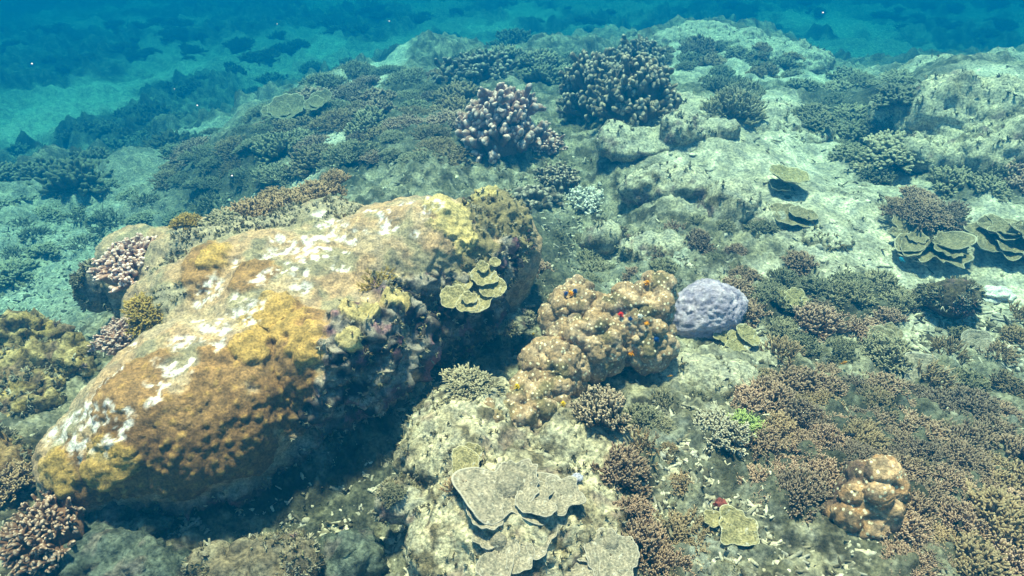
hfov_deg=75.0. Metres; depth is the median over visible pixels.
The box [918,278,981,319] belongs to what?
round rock
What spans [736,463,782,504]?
branching coral
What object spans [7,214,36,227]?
branching coral
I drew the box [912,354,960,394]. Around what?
branching coral
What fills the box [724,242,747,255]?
branching coral
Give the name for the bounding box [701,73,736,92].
branching coral
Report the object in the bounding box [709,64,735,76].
branching coral
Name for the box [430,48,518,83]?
finger coral
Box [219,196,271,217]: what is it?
branching coral
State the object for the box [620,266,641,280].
branching coral
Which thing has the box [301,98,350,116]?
branching coral
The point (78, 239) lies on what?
branching coral
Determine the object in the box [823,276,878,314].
branching coral
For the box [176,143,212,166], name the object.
branching coral
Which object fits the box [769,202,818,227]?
plate coral
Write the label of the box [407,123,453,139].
branching coral
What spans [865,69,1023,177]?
craggy rock
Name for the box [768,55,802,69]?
branching coral
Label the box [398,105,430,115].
branching coral
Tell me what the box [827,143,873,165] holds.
branching coral
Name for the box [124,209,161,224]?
branching coral
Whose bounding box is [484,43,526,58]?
branching coral
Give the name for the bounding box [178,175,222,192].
branching coral
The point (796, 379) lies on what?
branching coral
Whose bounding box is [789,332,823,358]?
branching coral
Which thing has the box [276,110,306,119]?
branching coral
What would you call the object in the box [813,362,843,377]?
branching coral
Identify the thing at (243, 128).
branching coral
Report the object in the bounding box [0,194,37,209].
branching coral
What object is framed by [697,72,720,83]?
branching coral
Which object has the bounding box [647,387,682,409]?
branching coral
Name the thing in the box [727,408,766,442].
branching coral
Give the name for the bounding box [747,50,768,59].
branching coral
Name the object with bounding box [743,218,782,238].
branching coral
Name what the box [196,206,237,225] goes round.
branching coral
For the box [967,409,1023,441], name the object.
branching coral
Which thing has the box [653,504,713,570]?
branching coral
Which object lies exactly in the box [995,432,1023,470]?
branching coral
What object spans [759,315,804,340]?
branching coral
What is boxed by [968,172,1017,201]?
branching coral
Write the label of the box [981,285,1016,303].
dead coral
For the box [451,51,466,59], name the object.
branching coral
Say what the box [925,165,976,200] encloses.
branching coral
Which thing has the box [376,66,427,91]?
branching coral
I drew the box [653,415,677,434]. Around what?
branching coral
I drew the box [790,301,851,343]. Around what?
branching coral
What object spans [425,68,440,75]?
branching coral
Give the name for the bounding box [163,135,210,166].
branching coral
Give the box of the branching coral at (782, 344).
[759,333,806,368]
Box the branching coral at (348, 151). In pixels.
[315,138,379,171]
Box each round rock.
[75,264,109,312]
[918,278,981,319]
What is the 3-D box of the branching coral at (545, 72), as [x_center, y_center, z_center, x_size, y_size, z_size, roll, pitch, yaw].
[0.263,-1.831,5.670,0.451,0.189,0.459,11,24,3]
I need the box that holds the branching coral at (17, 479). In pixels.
[0,458,35,507]
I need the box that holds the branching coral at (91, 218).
[82,212,104,223]
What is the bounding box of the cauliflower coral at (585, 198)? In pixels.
[563,185,603,215]
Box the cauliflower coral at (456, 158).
[433,144,478,168]
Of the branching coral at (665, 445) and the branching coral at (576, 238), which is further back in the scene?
the branching coral at (576, 238)
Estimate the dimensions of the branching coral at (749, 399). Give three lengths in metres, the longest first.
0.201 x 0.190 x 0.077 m
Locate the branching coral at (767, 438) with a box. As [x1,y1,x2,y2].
[742,422,788,467]
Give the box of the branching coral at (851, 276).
[825,268,882,295]
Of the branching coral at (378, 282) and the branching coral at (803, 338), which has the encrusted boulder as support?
the branching coral at (378, 282)
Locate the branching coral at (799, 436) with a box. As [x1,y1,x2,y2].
[784,428,829,463]
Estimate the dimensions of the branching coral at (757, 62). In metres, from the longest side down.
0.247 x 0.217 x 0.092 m
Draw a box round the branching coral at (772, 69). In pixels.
[759,61,779,77]
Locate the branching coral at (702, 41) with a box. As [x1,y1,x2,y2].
[682,34,715,54]
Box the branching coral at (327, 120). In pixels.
[307,107,354,131]
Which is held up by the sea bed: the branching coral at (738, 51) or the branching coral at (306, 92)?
the branching coral at (306, 92)
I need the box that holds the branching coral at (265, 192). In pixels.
[254,185,287,201]
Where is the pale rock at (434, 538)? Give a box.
[391,376,647,575]
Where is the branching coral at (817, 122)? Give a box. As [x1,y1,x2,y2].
[797,108,840,135]
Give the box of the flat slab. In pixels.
[488,312,531,334]
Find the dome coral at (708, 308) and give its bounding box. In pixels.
[673,278,748,338]
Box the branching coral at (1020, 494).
[993,485,1023,514]
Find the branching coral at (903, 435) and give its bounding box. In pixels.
[889,427,912,445]
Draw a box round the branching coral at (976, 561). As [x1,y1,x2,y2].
[929,529,1021,575]
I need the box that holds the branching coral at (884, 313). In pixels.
[869,306,909,323]
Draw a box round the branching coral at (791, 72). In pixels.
[780,67,804,77]
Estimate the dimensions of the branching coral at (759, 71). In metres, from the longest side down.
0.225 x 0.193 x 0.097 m
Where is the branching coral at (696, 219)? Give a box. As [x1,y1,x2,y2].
[685,213,706,227]
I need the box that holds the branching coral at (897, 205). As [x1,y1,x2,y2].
[878,196,912,219]
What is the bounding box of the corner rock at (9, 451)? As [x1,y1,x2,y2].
[0,430,34,494]
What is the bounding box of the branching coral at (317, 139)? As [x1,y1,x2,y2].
[288,133,331,161]
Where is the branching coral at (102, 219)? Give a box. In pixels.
[83,203,124,242]
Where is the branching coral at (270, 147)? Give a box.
[250,131,301,167]
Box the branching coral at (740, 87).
[714,86,758,97]
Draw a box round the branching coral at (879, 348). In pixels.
[853,331,914,373]
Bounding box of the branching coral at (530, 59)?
[516,48,566,67]
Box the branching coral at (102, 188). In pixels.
[87,179,120,192]
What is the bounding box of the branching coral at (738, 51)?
[724,45,749,59]
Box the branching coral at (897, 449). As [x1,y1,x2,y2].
[882,441,914,456]
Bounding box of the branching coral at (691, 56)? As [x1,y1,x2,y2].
[676,50,702,63]
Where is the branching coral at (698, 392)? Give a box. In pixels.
[682,386,712,401]
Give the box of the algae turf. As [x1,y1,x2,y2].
[0,19,1023,575]
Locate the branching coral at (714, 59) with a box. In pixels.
[692,52,730,66]
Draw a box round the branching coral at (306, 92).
[289,85,338,100]
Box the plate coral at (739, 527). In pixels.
[704,504,759,546]
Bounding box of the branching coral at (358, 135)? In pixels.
[345,131,366,141]
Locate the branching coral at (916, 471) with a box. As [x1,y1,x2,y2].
[871,446,931,482]
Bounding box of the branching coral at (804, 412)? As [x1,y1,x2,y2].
[772,394,837,431]
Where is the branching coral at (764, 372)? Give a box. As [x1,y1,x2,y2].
[754,365,775,379]
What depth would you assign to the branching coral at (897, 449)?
2.11 m
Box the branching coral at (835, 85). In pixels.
[812,79,853,92]
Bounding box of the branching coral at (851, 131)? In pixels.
[833,118,876,143]
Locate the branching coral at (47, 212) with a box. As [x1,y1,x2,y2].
[31,203,68,223]
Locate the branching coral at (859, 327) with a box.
[841,310,883,341]
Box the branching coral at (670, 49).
[662,45,675,52]
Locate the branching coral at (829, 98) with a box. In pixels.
[819,92,853,105]
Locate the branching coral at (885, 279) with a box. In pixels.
[864,268,907,292]
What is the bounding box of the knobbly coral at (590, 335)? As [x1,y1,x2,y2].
[484,270,680,428]
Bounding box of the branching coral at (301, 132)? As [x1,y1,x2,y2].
[287,127,314,142]
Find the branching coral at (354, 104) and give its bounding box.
[342,99,367,108]
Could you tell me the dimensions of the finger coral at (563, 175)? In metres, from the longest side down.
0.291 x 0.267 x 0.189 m
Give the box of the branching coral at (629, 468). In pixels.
[590,441,652,503]
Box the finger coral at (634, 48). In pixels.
[612,34,668,66]
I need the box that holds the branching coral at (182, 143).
[169,138,190,157]
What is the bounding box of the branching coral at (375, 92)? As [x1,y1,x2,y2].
[349,86,399,101]
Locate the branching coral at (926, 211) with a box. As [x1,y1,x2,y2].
[901,190,958,232]
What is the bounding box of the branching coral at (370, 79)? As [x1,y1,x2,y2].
[350,74,382,85]
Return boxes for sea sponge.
[712,497,727,510]
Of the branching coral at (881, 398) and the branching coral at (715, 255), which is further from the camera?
the branching coral at (715, 255)
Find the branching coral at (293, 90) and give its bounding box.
[282,87,300,94]
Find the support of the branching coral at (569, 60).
on the sea bed
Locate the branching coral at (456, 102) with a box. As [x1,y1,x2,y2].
[427,94,469,112]
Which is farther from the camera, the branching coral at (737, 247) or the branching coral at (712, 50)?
the branching coral at (712, 50)
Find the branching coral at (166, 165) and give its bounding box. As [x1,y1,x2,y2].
[156,161,178,172]
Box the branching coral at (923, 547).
[911,538,955,575]
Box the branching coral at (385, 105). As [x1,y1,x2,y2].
[347,97,397,122]
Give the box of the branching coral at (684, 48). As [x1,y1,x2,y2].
[676,42,706,53]
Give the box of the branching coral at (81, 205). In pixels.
[71,201,93,210]
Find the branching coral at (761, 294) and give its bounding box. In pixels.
[745,279,796,308]
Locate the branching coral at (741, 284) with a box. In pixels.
[722,275,756,299]
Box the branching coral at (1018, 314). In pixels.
[1008,299,1023,325]
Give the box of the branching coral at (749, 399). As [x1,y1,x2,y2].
[730,384,773,416]
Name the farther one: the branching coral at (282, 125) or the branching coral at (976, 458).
the branching coral at (282, 125)
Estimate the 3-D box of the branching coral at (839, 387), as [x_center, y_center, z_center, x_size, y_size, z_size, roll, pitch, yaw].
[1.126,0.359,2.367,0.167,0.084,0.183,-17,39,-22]
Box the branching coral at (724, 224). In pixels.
[715,218,738,232]
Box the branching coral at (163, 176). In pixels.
[146,166,183,190]
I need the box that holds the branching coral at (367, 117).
[344,105,388,134]
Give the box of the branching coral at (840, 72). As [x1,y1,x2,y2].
[825,65,864,79]
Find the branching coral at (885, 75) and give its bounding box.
[874,68,913,80]
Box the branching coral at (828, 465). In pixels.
[798,453,844,498]
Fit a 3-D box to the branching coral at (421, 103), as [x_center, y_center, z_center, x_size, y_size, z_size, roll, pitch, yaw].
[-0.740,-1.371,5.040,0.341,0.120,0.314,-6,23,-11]
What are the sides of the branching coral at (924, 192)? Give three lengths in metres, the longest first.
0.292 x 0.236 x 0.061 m
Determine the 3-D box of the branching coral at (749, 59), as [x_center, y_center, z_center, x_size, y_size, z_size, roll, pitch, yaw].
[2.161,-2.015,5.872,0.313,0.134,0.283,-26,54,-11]
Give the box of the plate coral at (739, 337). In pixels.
[713,323,760,351]
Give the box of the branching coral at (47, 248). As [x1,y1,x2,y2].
[20,240,67,257]
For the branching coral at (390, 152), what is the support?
on the sea bed
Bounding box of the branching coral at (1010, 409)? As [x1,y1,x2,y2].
[993,398,1023,426]
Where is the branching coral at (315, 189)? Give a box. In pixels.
[293,179,338,200]
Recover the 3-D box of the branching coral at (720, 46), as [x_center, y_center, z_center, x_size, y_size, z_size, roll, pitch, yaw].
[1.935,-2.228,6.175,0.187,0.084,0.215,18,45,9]
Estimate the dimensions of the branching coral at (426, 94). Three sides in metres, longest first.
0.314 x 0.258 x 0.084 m
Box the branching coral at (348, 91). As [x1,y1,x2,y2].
[335,81,371,101]
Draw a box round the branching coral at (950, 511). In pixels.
[934,496,995,539]
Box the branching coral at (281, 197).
[262,187,309,212]
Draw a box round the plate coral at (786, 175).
[769,164,809,190]
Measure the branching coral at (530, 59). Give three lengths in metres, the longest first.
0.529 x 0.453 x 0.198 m
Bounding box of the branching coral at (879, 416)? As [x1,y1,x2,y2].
[846,405,894,438]
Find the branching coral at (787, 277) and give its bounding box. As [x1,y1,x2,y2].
[766,266,801,288]
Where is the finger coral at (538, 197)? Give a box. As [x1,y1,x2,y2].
[513,184,564,211]
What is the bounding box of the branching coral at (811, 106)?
[793,102,832,115]
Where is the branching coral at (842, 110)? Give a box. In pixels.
[832,102,867,121]
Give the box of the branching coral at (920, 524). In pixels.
[881,509,934,549]
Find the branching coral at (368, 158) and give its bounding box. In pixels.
[358,149,380,163]
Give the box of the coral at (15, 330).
[0,307,96,416]
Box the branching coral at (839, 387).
[814,370,849,398]
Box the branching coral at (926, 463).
[901,453,937,472]
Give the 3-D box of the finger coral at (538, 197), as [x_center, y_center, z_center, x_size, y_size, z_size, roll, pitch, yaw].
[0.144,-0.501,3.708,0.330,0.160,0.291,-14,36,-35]
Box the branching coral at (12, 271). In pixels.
[0,257,39,289]
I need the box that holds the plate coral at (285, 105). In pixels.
[260,93,304,119]
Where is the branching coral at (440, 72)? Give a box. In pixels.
[426,70,447,84]
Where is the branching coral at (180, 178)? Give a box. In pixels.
[164,169,189,184]
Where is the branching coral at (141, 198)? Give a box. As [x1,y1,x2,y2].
[125,191,159,212]
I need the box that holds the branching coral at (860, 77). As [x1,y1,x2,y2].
[842,70,875,87]
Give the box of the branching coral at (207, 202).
[188,192,226,217]
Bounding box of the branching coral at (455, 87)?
[429,79,479,102]
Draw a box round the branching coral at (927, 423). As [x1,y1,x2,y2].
[888,409,951,442]
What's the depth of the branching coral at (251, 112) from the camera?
5.62 m
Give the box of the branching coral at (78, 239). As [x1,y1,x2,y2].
[65,233,92,252]
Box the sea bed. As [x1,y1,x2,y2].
[0,0,1023,575]
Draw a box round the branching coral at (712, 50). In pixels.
[704,43,718,55]
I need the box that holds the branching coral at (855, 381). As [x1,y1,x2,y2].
[837,372,872,391]
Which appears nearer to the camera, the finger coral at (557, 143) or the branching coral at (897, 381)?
the branching coral at (897, 381)
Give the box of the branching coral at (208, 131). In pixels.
[200,127,225,134]
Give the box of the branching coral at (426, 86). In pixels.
[413,81,442,91]
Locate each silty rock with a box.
[32,523,190,575]
[84,501,175,538]
[318,527,389,575]
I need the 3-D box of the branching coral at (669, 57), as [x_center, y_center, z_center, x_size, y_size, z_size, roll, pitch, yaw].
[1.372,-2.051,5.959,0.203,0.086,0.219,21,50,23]
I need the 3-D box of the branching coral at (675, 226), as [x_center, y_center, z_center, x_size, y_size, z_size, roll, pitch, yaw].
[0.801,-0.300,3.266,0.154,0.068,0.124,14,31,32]
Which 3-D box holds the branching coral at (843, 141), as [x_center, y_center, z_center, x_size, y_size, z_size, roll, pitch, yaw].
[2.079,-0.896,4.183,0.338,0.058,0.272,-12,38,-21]
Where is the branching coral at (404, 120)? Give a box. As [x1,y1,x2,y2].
[380,113,426,130]
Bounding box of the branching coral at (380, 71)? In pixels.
[368,64,406,76]
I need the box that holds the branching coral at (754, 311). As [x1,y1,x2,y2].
[740,297,773,328]
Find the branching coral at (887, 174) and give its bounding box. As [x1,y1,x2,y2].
[855,160,899,184]
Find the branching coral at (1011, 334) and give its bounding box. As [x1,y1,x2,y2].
[999,323,1023,348]
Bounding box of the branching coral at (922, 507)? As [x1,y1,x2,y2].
[906,488,940,533]
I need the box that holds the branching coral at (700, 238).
[681,227,716,255]
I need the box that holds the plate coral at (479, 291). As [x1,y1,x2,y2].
[440,263,506,312]
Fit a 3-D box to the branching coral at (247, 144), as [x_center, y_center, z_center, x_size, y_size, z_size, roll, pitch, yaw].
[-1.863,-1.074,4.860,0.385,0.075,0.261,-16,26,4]
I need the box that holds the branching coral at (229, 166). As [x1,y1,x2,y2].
[217,157,241,178]
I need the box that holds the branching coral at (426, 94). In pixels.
[415,90,436,101]
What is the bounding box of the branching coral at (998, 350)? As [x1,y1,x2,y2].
[976,338,1023,371]
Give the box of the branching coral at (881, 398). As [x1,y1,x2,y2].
[855,382,899,419]
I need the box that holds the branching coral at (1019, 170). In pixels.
[1003,156,1023,177]
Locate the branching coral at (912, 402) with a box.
[896,396,916,409]
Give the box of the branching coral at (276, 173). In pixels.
[250,161,296,187]
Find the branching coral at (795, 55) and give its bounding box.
[783,50,805,61]
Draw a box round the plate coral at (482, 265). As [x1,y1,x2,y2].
[476,255,500,272]
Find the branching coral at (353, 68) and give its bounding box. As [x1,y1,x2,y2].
[335,59,376,77]
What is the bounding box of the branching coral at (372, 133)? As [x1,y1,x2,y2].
[359,124,387,143]
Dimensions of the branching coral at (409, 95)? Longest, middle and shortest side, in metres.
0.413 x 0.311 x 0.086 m
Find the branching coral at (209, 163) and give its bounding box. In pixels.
[195,156,223,174]
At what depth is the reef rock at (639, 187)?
3.38 m
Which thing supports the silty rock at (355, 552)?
on the sea bed
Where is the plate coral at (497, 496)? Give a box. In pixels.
[451,458,585,530]
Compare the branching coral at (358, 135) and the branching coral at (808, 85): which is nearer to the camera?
the branching coral at (358, 135)
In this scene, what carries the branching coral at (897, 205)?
on the reef rock at (888, 218)
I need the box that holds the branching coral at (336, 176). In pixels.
[319,168,351,195]
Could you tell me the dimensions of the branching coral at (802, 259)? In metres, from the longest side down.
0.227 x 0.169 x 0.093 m
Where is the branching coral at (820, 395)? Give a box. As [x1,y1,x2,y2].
[805,388,845,409]
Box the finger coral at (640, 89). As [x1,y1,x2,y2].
[585,52,682,125]
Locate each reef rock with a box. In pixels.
[580,219,625,256]
[596,91,710,162]
[617,160,788,228]
[619,229,684,262]
[650,19,835,73]
[657,352,760,398]
[659,109,740,145]
[752,99,834,143]
[801,228,854,250]
[881,194,967,234]
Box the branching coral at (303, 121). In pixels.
[288,113,322,133]
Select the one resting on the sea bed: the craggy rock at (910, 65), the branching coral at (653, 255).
the craggy rock at (910, 65)
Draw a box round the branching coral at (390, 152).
[378,146,402,161]
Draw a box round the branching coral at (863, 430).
[836,415,891,452]
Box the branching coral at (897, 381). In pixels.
[860,370,915,397]
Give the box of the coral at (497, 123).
[455,82,553,163]
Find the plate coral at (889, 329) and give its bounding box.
[865,322,903,340]
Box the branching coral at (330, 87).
[328,85,342,94]
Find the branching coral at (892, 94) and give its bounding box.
[868,82,918,110]
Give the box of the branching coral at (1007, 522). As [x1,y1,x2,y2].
[950,478,1023,550]
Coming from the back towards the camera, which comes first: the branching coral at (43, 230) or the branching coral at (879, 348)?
the branching coral at (43, 230)
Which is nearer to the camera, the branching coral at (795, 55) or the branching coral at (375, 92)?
the branching coral at (375, 92)
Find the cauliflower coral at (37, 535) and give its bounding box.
[0,490,85,575]
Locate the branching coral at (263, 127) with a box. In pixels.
[249,123,272,133]
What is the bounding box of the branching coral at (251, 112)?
[239,102,267,123]
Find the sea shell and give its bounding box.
[571,473,582,481]
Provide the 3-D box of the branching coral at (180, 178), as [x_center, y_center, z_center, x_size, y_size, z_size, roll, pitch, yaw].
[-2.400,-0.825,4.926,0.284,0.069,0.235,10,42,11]
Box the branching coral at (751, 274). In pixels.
[728,264,763,282]
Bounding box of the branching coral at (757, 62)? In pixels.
[748,59,766,66]
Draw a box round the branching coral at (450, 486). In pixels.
[437,475,468,492]
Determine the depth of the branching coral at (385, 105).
4.84 m
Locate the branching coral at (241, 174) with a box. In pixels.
[227,167,253,191]
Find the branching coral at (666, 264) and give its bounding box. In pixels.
[649,257,680,272]
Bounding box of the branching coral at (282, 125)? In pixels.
[268,118,297,133]
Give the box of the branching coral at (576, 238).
[572,233,581,246]
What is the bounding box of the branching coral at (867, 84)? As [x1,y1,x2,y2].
[853,80,887,88]
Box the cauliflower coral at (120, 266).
[86,232,157,292]
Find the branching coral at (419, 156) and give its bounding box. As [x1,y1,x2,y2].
[392,148,437,163]
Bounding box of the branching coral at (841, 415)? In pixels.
[816,402,849,427]
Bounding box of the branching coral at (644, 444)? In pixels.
[629,425,672,469]
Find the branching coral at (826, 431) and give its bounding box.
[805,423,851,449]
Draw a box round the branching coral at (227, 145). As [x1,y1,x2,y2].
[210,133,245,161]
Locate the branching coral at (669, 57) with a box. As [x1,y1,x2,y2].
[663,52,675,65]
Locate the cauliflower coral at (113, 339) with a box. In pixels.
[87,316,144,355]
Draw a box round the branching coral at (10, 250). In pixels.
[0,244,25,258]
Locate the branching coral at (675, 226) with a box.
[663,219,686,230]
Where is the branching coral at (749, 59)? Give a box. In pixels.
[743,50,772,62]
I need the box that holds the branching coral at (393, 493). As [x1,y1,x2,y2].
[380,481,407,508]
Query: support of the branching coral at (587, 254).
on the sea bed
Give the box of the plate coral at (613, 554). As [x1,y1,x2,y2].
[564,527,639,575]
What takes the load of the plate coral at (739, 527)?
on the sea bed
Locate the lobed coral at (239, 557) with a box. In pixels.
[186,531,320,575]
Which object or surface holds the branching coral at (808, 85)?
on the branching coral
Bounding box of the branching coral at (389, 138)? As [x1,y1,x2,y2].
[379,129,406,142]
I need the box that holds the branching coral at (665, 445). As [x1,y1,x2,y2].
[661,441,679,456]
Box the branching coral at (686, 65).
[673,60,697,71]
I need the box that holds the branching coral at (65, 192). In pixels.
[50,187,74,205]
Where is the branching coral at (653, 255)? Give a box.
[646,244,671,260]
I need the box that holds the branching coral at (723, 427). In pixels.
[688,401,756,455]
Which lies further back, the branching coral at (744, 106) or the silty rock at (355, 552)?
the branching coral at (744, 106)
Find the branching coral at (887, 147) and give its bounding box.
[850,129,933,172]
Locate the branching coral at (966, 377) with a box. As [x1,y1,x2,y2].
[956,365,992,399]
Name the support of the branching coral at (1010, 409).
on the sea bed
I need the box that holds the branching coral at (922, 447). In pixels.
[895,435,962,472]
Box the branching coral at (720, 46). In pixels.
[714,42,727,52]
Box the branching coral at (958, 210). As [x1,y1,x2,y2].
[935,199,972,232]
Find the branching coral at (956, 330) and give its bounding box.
[947,324,971,338]
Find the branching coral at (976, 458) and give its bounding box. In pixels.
[933,432,997,482]
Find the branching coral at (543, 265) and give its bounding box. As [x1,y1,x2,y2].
[537,259,553,273]
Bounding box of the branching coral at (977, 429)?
[942,412,1004,456]
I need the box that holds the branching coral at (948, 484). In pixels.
[925,461,984,502]
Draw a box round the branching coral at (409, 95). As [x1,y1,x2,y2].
[397,89,423,100]
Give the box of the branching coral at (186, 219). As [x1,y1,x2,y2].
[168,212,201,229]
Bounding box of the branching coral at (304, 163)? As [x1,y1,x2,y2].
[283,141,333,178]
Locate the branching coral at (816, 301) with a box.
[807,295,841,316]
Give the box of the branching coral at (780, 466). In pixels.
[768,455,803,488]
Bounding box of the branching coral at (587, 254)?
[576,248,605,264]
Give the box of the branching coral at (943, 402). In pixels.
[909,384,964,415]
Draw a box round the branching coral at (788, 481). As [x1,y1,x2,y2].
[764,463,835,529]
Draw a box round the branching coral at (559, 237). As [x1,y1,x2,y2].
[553,228,569,248]
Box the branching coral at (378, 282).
[356,264,401,291]
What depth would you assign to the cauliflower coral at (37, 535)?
1.78 m
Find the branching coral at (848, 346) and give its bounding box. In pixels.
[826,334,863,365]
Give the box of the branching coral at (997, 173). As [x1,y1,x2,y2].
[977,157,1016,183]
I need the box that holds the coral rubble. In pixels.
[0,65,1023,575]
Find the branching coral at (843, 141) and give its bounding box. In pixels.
[834,138,867,146]
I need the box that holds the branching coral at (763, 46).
[752,42,772,51]
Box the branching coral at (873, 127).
[857,117,895,136]
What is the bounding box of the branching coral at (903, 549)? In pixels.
[879,538,937,575]
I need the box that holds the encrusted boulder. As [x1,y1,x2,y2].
[31,185,542,521]
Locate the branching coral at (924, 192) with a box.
[898,185,943,201]
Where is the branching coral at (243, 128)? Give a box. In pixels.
[229,124,252,133]
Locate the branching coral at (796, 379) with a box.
[767,361,837,396]
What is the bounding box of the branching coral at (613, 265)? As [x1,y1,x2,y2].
[608,263,616,269]
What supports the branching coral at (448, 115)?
on the sea bed
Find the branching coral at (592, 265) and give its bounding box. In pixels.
[574,257,609,274]
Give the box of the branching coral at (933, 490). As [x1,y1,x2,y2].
[913,475,957,515]
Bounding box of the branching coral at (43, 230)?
[15,224,57,240]
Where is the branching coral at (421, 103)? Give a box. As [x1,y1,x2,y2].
[399,98,431,107]
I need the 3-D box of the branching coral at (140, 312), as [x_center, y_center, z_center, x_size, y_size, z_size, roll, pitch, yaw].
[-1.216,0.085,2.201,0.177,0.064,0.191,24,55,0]
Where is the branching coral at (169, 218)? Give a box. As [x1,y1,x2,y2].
[161,208,186,225]
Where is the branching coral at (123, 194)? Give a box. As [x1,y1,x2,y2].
[114,187,139,203]
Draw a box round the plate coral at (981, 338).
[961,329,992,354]
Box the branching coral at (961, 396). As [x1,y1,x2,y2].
[933,382,1005,422]
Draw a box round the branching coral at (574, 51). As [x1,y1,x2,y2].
[563,50,581,57]
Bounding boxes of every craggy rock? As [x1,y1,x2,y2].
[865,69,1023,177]
[897,47,1023,75]
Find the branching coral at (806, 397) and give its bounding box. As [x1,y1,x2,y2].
[794,393,817,404]
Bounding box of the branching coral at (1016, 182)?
[1002,175,1023,194]
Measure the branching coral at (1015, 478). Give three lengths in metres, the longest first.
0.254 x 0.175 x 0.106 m
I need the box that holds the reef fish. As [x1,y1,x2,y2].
[841,432,854,437]
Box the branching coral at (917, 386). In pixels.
[907,381,922,397]
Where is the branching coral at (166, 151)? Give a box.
[157,141,179,157]
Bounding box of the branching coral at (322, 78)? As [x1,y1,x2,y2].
[297,70,350,87]
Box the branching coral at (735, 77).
[731,74,752,82]
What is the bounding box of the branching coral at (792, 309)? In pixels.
[783,295,815,318]
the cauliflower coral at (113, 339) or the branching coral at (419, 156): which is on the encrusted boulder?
the cauliflower coral at (113, 339)
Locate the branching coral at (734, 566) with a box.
[714,559,740,575]
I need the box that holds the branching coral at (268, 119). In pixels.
[263,117,276,123]
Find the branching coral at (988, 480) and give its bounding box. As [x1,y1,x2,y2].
[963,469,1010,489]
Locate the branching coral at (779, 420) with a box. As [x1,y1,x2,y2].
[761,410,801,443]
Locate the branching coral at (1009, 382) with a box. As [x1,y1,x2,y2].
[983,368,1023,397]
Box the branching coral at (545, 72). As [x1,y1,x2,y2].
[515,60,561,84]
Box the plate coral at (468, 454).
[452,442,481,472]
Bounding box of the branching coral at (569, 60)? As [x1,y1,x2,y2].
[565,54,591,63]
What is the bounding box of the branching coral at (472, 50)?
[466,46,484,54]
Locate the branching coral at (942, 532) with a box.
[922,517,960,543]
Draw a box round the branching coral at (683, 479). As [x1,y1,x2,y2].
[665,467,693,497]
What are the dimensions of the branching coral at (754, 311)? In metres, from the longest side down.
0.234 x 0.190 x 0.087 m
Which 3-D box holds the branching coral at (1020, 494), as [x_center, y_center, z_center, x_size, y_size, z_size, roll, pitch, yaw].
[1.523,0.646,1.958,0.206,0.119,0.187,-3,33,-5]
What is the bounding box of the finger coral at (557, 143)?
[530,128,567,155]
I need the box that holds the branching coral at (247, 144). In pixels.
[230,133,266,154]
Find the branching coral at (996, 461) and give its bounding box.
[984,450,1012,468]
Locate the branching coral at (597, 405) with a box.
[569,383,636,433]
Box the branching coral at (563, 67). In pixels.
[558,64,571,82]
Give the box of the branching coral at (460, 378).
[438,362,511,402]
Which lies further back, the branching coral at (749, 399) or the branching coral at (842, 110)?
the branching coral at (842, 110)
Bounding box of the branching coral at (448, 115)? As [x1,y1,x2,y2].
[417,107,466,129]
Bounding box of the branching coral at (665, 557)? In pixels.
[644,540,695,575]
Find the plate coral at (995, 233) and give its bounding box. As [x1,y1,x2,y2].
[963,213,1023,260]
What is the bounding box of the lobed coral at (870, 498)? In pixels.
[821,454,910,539]
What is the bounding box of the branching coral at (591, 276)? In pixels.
[582,271,603,285]
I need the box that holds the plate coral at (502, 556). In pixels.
[472,525,557,575]
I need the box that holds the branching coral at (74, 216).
[64,208,90,223]
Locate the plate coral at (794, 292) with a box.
[776,287,808,308]
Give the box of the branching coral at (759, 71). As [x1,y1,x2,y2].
[745,66,767,76]
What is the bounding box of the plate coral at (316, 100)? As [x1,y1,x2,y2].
[303,89,331,110]
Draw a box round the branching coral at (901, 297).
[877,289,925,316]
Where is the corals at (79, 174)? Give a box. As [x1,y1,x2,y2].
[0,0,1023,196]
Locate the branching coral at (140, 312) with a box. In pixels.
[119,291,163,338]
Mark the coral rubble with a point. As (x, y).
(660, 501)
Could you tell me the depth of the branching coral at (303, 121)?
4.95 m
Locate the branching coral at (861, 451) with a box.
[824,438,879,464]
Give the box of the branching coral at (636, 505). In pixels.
[612,493,656,526]
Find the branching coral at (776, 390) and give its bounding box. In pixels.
[730,374,795,411]
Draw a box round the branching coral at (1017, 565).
[976,532,1023,575]
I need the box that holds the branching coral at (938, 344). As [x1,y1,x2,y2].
[923,334,974,361]
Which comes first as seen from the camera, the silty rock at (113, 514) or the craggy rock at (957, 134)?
the silty rock at (113, 514)
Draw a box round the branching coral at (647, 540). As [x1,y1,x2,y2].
[621,515,669,575]
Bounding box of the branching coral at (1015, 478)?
[986,458,1023,491]
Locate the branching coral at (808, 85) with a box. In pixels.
[778,77,820,91]
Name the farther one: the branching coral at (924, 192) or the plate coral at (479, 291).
the branching coral at (924, 192)
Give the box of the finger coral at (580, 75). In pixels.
[555,47,620,122]
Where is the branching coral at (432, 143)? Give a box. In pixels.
[412,136,458,152]
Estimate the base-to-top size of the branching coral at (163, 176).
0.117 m
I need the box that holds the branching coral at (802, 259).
[779,250,819,276]
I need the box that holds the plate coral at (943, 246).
[887,214,976,268]
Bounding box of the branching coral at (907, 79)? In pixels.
[886,74,917,85]
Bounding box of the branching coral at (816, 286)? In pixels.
[793,275,834,299]
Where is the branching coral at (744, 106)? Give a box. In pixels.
[700,85,769,125]
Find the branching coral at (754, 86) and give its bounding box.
[720,77,766,97]
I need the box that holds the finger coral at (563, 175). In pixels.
[533,161,580,190]
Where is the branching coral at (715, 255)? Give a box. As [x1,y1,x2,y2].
[701,251,725,262]
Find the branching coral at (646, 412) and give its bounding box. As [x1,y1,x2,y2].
[621,402,665,432]

